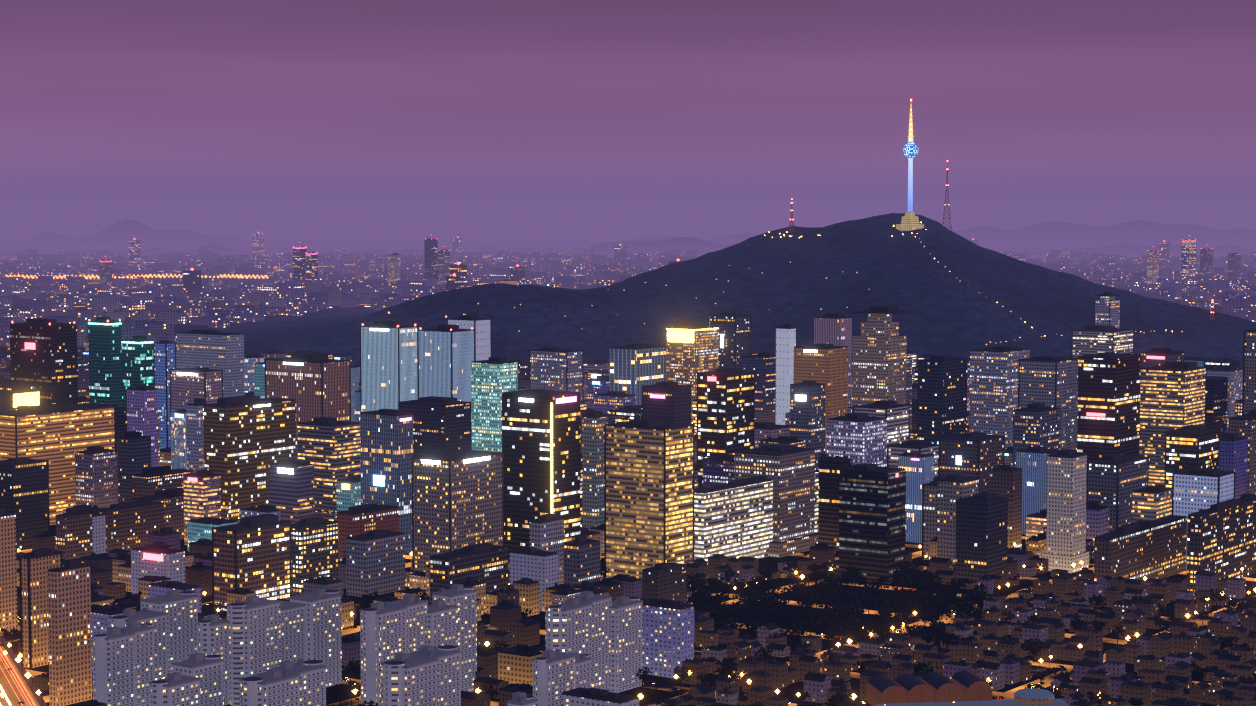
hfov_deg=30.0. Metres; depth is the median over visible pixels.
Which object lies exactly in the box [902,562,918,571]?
tree
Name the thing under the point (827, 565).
tree
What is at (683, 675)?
tree
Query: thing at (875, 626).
tree
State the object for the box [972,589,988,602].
tree
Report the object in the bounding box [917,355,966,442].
dark building grid
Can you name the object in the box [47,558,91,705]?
orange building tower
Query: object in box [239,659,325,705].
apartment block
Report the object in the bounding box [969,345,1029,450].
white building
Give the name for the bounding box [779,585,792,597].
tree
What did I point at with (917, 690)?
brick shed
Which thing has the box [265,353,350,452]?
brown building
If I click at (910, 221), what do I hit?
n seoul tower
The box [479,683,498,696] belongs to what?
tree
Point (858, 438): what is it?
lilac building grid
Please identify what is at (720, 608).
tree
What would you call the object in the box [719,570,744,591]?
tree
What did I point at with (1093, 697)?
tree
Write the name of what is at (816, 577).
tree
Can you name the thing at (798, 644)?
tree
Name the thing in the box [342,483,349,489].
yellow roof signs
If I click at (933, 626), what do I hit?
tree
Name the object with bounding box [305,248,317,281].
dark building band
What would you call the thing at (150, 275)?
lit truss bridge
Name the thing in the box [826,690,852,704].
tree
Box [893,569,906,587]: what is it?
tree
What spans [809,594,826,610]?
tree
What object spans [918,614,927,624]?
tree
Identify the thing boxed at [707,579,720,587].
tree
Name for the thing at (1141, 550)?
brown building
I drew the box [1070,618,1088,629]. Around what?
tree
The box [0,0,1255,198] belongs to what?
sky
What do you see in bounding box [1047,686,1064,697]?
tree
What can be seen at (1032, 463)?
city blocks
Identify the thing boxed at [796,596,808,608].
tree
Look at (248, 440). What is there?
brown building glass
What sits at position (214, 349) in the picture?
white building
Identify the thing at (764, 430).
pink building grid
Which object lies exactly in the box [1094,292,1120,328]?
white building
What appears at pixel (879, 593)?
tree
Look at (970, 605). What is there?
tree
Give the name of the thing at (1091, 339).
white building band
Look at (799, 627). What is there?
tree
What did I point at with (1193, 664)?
tree
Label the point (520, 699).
apartment block
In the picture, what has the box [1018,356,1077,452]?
beige building
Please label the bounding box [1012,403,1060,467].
grey building grid
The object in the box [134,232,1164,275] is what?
tower beacons
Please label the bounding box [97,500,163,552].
brown building
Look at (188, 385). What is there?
pink building grid
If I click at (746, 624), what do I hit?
tree
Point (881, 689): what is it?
brick shed
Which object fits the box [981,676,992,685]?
tree
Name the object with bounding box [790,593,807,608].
tree
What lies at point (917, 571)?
tree
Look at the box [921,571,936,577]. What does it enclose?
tree
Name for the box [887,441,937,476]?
white building band
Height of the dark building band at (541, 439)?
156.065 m
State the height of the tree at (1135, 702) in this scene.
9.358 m
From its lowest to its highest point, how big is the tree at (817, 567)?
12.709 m
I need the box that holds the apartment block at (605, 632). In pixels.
[545,591,642,692]
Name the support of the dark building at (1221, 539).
on the ground
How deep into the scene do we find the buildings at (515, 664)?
1627.03 m
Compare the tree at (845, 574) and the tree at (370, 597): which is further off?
the tree at (845, 574)
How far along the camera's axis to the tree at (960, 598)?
1623.76 m
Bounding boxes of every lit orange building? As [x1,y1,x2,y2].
[500,279,516,284]
[794,343,847,453]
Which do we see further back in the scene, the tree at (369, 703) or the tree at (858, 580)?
the tree at (858, 580)
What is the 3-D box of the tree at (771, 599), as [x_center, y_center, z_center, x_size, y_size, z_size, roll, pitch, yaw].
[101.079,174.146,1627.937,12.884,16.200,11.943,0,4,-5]
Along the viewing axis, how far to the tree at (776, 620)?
1562.74 m
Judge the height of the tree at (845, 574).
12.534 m
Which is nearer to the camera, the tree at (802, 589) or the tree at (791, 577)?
the tree at (802, 589)
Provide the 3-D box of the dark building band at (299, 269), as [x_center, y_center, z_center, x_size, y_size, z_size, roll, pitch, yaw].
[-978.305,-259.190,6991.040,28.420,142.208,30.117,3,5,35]
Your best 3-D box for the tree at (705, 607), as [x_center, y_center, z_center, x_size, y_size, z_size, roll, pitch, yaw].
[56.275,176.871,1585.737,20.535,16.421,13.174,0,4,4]
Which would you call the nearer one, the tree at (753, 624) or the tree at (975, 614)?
the tree at (753, 624)
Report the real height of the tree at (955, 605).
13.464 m
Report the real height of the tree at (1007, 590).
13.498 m
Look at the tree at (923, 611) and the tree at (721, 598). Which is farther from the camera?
the tree at (721, 598)
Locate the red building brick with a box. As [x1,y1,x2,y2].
[337,501,398,560]
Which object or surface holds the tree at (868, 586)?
on the ground
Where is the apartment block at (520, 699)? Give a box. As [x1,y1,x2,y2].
[507,692,535,705]
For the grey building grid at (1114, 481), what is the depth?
1930.98 m
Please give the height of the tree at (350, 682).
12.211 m
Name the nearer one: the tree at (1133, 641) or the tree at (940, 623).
the tree at (1133, 641)
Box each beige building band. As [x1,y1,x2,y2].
[1132,486,1171,522]
[1139,357,1205,485]
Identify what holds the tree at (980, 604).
on the ground
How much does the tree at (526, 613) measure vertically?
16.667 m
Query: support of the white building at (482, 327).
on the ground
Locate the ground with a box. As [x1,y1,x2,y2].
[0,199,1255,705]
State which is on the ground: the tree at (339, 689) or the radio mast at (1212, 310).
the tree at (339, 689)
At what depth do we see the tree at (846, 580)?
1731.90 m
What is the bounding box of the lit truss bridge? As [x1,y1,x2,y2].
[5,274,268,278]
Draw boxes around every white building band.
[694,470,818,564]
[853,400,909,444]
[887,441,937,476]
[1071,325,1133,357]
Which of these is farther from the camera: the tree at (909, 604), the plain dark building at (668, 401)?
the plain dark building at (668, 401)
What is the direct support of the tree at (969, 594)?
on the ground
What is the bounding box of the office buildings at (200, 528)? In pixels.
[77,351,1227,550]
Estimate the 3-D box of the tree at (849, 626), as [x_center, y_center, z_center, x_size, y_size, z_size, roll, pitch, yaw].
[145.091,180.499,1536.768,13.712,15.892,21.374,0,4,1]
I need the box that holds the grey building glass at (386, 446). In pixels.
[360,409,413,552]
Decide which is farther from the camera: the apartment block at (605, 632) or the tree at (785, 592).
the tree at (785, 592)
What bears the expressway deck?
on the ground
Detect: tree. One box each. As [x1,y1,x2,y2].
[0,628,18,645]
[122,591,141,599]
[211,599,226,615]
[326,683,349,705]
[343,664,359,679]
[343,680,360,699]
[345,683,360,705]
[348,659,360,678]
[358,700,377,705]
[362,591,380,602]
[415,591,428,599]
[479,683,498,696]
[479,688,496,698]
[481,614,488,619]
[492,639,509,649]
[522,609,532,619]
[600,567,609,577]
[635,667,650,687]
[644,687,668,705]
[673,666,691,686]
[686,593,704,610]
[687,572,704,584]
[690,579,706,584]
[690,582,708,595]
[696,672,715,684]
[697,603,725,617]
[703,594,712,604]
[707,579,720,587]
[709,594,725,605]
[710,594,727,607]
[710,612,723,626]
[711,583,725,594]
[712,604,732,621]
[714,665,734,676]
[716,591,728,602]
[716,657,738,672]
[718,582,733,593]
[718,617,739,627]
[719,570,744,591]
[729,581,742,593]
[730,603,746,613]
[732,594,746,606]
[736,582,758,595]
[736,601,748,610]
[739,594,759,611]
[740,620,760,633]
[741,621,761,636]
[744,614,759,631]
[746,625,762,637]
[750,575,767,593]
[751,615,766,624]
[753,646,773,659]
[758,565,774,576]
[758,616,780,626]
[761,570,774,578]
[764,577,782,591]
[765,592,782,607]
[771,599,786,610]
[771,617,781,626]
[778,604,794,622]
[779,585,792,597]
[780,561,801,575]
[780,629,797,644]
[783,564,796,575]
[785,574,799,588]
[789,588,806,594]
[789,590,808,608]
[789,641,811,650]
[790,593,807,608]
[790,620,805,634]
[791,624,808,640]
[792,582,806,587]
[793,689,810,701]
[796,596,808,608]
[801,584,813,595]
[801,619,820,634]
[802,574,811,585]
[802,600,813,611]
[806,562,823,572]
[808,570,822,585]
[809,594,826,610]
[811,571,822,580]
[811,581,824,588]
[814,582,828,593]
[817,608,835,618]
[818,569,842,587]
[819,561,831,574]
[823,628,837,646]
[824,603,834,609]
[825,653,840,661]
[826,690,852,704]
[827,694,844,705]
[828,623,843,641]
[828,623,848,637]
[838,571,852,586]
[840,617,859,639]
[842,575,851,587]
[847,566,862,584]
[847,604,864,625]
[851,576,866,588]
[852,634,865,647]
[853,659,875,671]
[854,627,869,638]
[857,581,886,605]
[858,592,880,613]
[863,627,878,638]
[867,613,878,626]
[870,587,884,601]
[871,579,881,588]
[871,611,884,622]
[871,623,885,632]
[872,624,887,633]
[875,598,893,608]
[876,616,889,624]
[876,627,891,639]
[877,575,888,588]
[877,605,893,613]
[878,608,894,617]
[882,616,905,632]
[888,600,901,613]
[888,614,903,624]
[889,572,900,585]
[890,587,907,601]
[892,573,913,594]
[893,562,911,574]
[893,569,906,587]
[897,607,911,616]
[897,610,911,622]
[898,612,909,620]
[899,600,915,612]
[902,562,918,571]
[904,575,918,588]
[904,622,920,637]
[907,576,932,586]
[911,569,928,582]
[912,578,922,587]
[913,589,926,596]
[914,661,938,672]
[915,601,926,616]
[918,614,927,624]
[918,626,928,633]
[919,609,929,615]
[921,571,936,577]
[921,631,935,644]
[925,612,939,623]
[927,622,943,634]
[928,573,943,586]
[934,602,948,617]
[934,620,945,634]
[935,634,950,648]
[938,605,960,622]
[939,632,957,648]
[943,581,961,592]
[945,586,958,595]
[947,596,960,605]
[950,577,967,589]
[951,594,964,605]
[951,602,964,614]
[953,595,969,601]
[955,610,970,616]
[956,635,976,641]
[959,605,972,612]
[962,589,981,601]
[963,601,976,609]
[968,583,989,593]
[968,606,984,619]
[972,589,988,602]
[974,595,984,610]
[976,599,985,610]
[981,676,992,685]
[993,587,1006,597]
[997,586,1013,599]
[1001,610,1015,622]
[1020,581,1033,589]
[1021,638,1040,660]
[1025,683,1046,689]
[1027,615,1042,623]
[1028,643,1043,659]
[1031,670,1048,680]
[1044,665,1069,677]
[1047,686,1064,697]
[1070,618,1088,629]
[1086,545,1093,561]
[1086,691,1108,704]
[1088,594,1106,608]
[1089,620,1105,631]
[1108,624,1125,643]
[1127,637,1138,644]
[1128,697,1143,705]
[1131,594,1142,599]
[1142,631,1154,636]
[1154,619,1166,630]
[1158,604,1167,614]
[1186,661,1198,674]
[1193,666,1208,681]
[1196,610,1211,624]
[1203,588,1225,610]
[1221,636,1239,647]
[1223,599,1244,615]
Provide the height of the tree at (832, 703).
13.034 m
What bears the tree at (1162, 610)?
on the ground
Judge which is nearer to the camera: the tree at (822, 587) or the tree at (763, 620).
the tree at (763, 620)
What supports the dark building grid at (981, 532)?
on the ground
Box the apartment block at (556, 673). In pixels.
[532,649,592,705]
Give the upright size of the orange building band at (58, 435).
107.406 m
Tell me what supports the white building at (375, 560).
on the ground
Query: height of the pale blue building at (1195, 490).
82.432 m
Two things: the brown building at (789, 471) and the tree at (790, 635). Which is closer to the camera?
the tree at (790, 635)
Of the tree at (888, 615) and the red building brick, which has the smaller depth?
the tree at (888, 615)
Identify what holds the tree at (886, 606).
on the ground
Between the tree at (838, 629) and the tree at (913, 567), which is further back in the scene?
the tree at (913, 567)
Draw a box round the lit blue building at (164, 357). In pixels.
[153,335,175,447]
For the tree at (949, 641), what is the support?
on the ground
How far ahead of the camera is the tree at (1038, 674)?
1390.93 m
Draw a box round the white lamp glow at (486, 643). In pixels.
[217,563,1208,692]
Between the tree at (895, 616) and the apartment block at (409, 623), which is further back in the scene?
the tree at (895, 616)
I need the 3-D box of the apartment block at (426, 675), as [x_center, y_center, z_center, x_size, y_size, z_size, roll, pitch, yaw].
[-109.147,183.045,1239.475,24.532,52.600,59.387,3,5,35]
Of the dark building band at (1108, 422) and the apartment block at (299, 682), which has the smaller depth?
the apartment block at (299, 682)
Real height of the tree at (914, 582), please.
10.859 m
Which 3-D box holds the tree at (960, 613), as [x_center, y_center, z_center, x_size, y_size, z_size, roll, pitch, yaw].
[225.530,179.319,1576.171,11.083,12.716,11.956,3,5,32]
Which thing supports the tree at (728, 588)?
on the ground
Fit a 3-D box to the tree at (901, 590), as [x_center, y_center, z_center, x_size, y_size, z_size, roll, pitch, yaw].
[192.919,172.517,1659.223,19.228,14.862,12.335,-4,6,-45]
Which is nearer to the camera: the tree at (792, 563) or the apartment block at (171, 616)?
the apartment block at (171, 616)
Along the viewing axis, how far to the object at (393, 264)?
7051.53 m
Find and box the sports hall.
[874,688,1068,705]
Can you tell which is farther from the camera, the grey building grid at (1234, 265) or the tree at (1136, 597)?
the grey building grid at (1234, 265)
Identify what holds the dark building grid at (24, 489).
on the ground
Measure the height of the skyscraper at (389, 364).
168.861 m
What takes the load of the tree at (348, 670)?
on the ground
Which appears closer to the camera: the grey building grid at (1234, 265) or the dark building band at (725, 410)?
the dark building band at (725, 410)
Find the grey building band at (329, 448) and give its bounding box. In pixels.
[297,417,360,520]
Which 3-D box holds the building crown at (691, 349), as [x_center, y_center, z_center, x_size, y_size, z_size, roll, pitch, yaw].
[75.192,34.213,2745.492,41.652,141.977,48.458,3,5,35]
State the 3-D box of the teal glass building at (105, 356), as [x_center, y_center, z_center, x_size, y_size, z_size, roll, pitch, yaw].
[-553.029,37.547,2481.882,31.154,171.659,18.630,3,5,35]
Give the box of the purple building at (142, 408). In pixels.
[127,377,158,466]
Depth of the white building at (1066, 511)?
1810.95 m
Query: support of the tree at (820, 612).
on the ground
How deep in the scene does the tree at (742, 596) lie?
1637.80 m
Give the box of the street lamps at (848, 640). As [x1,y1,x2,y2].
[18,562,1254,705]
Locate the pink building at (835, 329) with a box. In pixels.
[814,313,851,406]
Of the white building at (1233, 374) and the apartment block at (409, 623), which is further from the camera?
the white building at (1233, 374)
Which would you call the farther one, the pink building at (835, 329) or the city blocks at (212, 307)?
the city blocks at (212, 307)
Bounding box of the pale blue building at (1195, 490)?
[1172,468,1234,569]
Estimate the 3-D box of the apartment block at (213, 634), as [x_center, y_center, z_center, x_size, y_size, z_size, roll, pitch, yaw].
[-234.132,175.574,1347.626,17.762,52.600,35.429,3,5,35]
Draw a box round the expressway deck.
[53,283,272,285]
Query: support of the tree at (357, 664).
on the ground
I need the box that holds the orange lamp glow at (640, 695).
[3,543,1255,702]
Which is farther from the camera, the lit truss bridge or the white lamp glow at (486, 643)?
the lit truss bridge
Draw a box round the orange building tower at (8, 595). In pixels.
[0,507,17,635]
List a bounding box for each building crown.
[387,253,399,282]
[666,322,718,423]
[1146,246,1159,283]
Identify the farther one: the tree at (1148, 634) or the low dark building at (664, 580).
the low dark building at (664, 580)
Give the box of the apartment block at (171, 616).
[109,590,197,679]
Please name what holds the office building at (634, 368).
on the ground
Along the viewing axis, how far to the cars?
1519.23 m
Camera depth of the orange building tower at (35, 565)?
1446.40 m
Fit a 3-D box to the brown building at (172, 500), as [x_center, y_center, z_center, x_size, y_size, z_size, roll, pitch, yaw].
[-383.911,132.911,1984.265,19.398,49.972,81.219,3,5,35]
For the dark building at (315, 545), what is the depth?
1684.25 m
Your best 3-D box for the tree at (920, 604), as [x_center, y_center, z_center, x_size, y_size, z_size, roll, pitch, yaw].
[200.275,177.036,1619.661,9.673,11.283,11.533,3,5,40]
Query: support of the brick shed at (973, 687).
on the ground
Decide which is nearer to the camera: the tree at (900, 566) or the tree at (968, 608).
the tree at (968, 608)
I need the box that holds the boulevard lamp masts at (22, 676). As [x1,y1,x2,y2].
[0,628,42,705]
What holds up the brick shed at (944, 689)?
on the ground
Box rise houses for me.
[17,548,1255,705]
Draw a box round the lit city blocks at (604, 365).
[0,348,1046,534]
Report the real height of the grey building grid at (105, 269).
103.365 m
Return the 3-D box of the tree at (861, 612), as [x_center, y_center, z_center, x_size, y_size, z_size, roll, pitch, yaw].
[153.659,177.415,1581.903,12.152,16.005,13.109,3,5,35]
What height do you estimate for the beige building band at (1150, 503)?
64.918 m
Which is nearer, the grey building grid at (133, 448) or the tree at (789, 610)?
the tree at (789, 610)
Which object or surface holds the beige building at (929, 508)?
on the ground
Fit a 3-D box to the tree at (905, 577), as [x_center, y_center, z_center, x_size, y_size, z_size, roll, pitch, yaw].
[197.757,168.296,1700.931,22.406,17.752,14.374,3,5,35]
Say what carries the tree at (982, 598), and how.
on the ground
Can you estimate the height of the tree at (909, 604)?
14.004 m
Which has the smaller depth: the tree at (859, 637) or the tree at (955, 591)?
the tree at (859, 637)
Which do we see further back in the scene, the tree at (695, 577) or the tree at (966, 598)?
the tree at (695, 577)
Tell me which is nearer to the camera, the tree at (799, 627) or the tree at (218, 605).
the tree at (799, 627)
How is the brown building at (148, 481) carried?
on the ground
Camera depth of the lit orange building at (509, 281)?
5722.25 m
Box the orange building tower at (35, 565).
[19,545,62,668]
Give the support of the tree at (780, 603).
on the ground
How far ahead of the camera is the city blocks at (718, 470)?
2103.66 m
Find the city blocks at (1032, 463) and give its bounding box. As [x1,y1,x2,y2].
[4,343,1254,542]
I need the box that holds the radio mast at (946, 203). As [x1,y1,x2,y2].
[942,170,951,231]
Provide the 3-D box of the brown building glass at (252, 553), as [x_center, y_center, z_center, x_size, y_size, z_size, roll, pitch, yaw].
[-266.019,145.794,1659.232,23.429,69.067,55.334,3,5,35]
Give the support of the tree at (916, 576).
on the ground
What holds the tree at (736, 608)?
on the ground
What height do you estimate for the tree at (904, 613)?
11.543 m
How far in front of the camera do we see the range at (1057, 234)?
12380.53 m
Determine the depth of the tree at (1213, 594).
1639.08 m
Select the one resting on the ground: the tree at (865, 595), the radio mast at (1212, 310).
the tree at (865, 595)
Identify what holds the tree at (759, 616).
on the ground
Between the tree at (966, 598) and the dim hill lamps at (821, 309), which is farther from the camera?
the dim hill lamps at (821, 309)
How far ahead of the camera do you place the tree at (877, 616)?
1570.30 m
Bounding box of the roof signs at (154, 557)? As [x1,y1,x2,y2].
[143,374,599,561]
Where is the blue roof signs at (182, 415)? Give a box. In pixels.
[83,353,599,417]
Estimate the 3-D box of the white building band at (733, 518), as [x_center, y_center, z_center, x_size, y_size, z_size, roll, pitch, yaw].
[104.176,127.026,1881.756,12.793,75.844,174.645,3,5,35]
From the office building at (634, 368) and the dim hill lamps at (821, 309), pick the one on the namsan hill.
the dim hill lamps at (821, 309)
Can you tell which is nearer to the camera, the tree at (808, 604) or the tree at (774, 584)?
the tree at (808, 604)
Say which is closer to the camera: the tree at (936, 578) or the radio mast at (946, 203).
the tree at (936, 578)
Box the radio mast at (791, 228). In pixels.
[788,204,794,232]
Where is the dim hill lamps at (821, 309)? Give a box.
[463,228,1182,344]
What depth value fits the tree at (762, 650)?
1439.48 m
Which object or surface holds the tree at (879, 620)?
on the ground
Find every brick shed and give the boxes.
[866,675,906,705]
[894,673,933,702]
[922,672,961,701]
[951,671,991,700]
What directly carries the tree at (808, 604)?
on the ground
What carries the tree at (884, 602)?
on the ground
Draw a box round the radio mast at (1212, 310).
[1210,303,1214,319]
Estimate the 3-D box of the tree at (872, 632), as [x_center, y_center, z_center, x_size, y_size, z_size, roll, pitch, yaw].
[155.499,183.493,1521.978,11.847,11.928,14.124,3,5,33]
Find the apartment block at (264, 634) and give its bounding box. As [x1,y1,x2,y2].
[226,588,341,705]
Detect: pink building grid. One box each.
[170,367,222,440]
[755,422,789,447]
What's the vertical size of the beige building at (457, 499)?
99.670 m
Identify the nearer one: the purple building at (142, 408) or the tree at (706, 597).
the tree at (706, 597)
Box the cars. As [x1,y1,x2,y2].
[0,554,1236,705]
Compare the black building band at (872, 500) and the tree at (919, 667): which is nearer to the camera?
the tree at (919, 667)
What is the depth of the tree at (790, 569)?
1781.19 m
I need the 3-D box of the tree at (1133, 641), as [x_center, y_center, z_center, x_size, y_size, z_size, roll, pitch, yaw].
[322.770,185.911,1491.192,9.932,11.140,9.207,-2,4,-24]
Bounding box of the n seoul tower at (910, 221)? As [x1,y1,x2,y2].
[896,99,923,230]
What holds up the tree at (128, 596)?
on the ground
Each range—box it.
[0,220,1255,247]
[0,237,1255,257]
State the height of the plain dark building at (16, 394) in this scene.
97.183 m
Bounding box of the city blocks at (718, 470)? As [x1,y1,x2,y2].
[0,336,1247,626]
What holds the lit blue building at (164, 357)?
on the ground
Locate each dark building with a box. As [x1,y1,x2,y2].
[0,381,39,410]
[10,310,77,404]
[291,515,338,595]
[398,396,471,456]
[424,238,437,283]
[642,376,690,423]
[642,562,686,602]
[1186,495,1255,592]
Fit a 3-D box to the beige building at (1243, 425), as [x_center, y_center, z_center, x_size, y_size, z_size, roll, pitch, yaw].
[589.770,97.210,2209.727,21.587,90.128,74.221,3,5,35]
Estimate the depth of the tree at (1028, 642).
1465.49 m
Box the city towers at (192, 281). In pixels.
[129,233,1169,293]
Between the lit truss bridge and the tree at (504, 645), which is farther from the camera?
the lit truss bridge
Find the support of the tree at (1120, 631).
on the ground
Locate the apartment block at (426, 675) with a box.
[380,645,460,705]
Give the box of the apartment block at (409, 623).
[359,584,476,705]
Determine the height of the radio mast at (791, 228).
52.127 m
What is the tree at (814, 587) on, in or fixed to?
on the ground
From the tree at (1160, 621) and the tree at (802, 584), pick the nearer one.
the tree at (1160, 621)
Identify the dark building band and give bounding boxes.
[293,246,306,283]
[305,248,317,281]
[502,372,579,562]
[697,365,754,488]
[1077,352,1140,479]
[1164,425,1219,486]
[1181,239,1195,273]
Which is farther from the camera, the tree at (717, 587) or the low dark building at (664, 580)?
the tree at (717, 587)
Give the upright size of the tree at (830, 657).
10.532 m
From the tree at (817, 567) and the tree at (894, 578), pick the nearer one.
the tree at (894, 578)
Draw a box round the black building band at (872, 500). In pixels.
[833,463,910,583]
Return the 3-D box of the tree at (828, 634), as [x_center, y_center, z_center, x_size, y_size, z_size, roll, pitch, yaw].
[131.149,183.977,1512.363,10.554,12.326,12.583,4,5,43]
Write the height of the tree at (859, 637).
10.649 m
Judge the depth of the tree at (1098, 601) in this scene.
1634.11 m
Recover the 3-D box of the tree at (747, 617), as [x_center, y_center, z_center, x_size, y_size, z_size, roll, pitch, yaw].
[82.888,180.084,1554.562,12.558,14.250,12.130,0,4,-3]
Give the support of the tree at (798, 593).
on the ground
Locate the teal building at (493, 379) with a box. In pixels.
[471,357,517,451]
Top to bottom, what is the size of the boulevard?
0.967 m
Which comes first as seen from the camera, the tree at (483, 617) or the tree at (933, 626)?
the tree at (933, 626)
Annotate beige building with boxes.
[405,449,509,586]
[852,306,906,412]
[922,476,946,559]
[937,474,978,568]
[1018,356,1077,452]
[1228,409,1255,494]
[1242,329,1255,414]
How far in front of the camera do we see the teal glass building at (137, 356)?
2472.07 m
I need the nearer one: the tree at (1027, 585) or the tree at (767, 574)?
the tree at (1027, 585)
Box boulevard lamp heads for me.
[0,629,40,697]
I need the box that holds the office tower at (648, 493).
[604,418,694,578]
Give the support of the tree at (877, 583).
on the ground
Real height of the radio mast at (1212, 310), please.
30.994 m
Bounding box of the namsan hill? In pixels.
[214,213,1255,376]
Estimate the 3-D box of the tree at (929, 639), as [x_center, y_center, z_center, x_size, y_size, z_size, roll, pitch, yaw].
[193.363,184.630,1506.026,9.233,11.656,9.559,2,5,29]
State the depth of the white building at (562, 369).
2730.31 m
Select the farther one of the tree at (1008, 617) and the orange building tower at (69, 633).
the tree at (1008, 617)
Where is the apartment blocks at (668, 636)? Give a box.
[63,504,693,705]
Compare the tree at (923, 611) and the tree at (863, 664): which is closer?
the tree at (863, 664)
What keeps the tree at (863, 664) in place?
on the ground
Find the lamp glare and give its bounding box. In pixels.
[160,560,1189,698]
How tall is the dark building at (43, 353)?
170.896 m
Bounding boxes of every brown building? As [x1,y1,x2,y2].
[56,506,92,559]
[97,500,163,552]
[131,488,183,538]
[132,466,194,497]
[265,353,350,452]
[734,444,817,557]
[938,432,1004,492]
[1094,512,1186,581]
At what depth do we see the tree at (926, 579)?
1711.99 m
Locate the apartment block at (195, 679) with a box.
[149,653,223,705]
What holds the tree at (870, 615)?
on the ground
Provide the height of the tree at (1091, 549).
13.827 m
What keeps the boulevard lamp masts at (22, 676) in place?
on the ground
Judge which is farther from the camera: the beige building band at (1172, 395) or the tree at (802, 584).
the beige building band at (1172, 395)
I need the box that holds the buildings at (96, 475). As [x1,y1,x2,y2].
[0,337,1241,507]
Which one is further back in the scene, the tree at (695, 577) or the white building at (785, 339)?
the white building at (785, 339)
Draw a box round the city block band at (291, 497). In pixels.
[83,341,1046,544]
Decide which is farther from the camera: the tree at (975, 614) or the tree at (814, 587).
the tree at (814, 587)
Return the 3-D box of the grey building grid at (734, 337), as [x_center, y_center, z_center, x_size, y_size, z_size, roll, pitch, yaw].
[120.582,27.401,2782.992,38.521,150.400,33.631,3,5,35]
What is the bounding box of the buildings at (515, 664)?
[7,342,1045,705]
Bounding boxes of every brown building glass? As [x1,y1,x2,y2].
[203,395,295,523]
[212,514,291,611]
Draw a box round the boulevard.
[0,635,46,705]
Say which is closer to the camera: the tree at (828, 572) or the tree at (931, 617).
the tree at (931, 617)
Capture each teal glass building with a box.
[88,307,122,406]
[122,335,153,406]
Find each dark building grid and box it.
[0,457,49,548]
[429,543,507,602]
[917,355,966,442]
[955,492,1007,585]
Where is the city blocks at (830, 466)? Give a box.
[0,336,1238,550]
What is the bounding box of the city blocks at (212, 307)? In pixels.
[0,249,1255,346]
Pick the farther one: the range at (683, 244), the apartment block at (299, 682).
the range at (683, 244)
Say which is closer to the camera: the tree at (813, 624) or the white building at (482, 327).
the tree at (813, 624)
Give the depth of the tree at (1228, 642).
1479.22 m
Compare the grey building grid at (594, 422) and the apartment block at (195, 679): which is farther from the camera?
the grey building grid at (594, 422)
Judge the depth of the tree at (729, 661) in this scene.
1407.98 m
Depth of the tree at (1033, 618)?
1569.86 m
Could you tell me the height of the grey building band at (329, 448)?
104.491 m
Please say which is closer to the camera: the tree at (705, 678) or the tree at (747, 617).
the tree at (705, 678)
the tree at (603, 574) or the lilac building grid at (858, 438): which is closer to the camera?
the tree at (603, 574)
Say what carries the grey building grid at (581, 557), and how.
on the ground
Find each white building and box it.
[176,329,244,397]
[186,398,205,472]
[346,516,404,596]
[447,315,491,360]
[529,347,583,400]
[529,513,563,583]
[776,323,795,424]
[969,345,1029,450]
[1042,449,1088,572]
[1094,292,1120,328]
[1206,365,1242,431]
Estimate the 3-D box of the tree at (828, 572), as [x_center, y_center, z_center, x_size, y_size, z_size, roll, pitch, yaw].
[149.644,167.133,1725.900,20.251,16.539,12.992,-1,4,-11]
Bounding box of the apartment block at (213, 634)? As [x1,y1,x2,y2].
[197,614,229,704]
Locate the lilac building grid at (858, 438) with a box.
[827,412,886,466]
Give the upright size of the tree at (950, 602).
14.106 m
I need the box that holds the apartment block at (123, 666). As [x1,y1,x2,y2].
[92,621,154,705]
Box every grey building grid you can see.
[99,260,111,289]
[116,431,150,502]
[437,249,449,283]
[564,524,599,586]
[582,410,607,528]
[708,312,750,367]
[790,380,825,469]
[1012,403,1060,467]
[1086,454,1148,532]
[1141,348,1183,367]
[1200,248,1212,277]
[1228,253,1240,279]
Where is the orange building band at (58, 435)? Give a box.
[0,403,115,524]
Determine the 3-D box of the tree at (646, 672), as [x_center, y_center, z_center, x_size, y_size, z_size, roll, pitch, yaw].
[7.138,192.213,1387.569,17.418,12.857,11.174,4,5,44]
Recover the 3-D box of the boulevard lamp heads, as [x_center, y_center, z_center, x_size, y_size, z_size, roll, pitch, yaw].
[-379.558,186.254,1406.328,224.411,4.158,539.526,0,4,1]

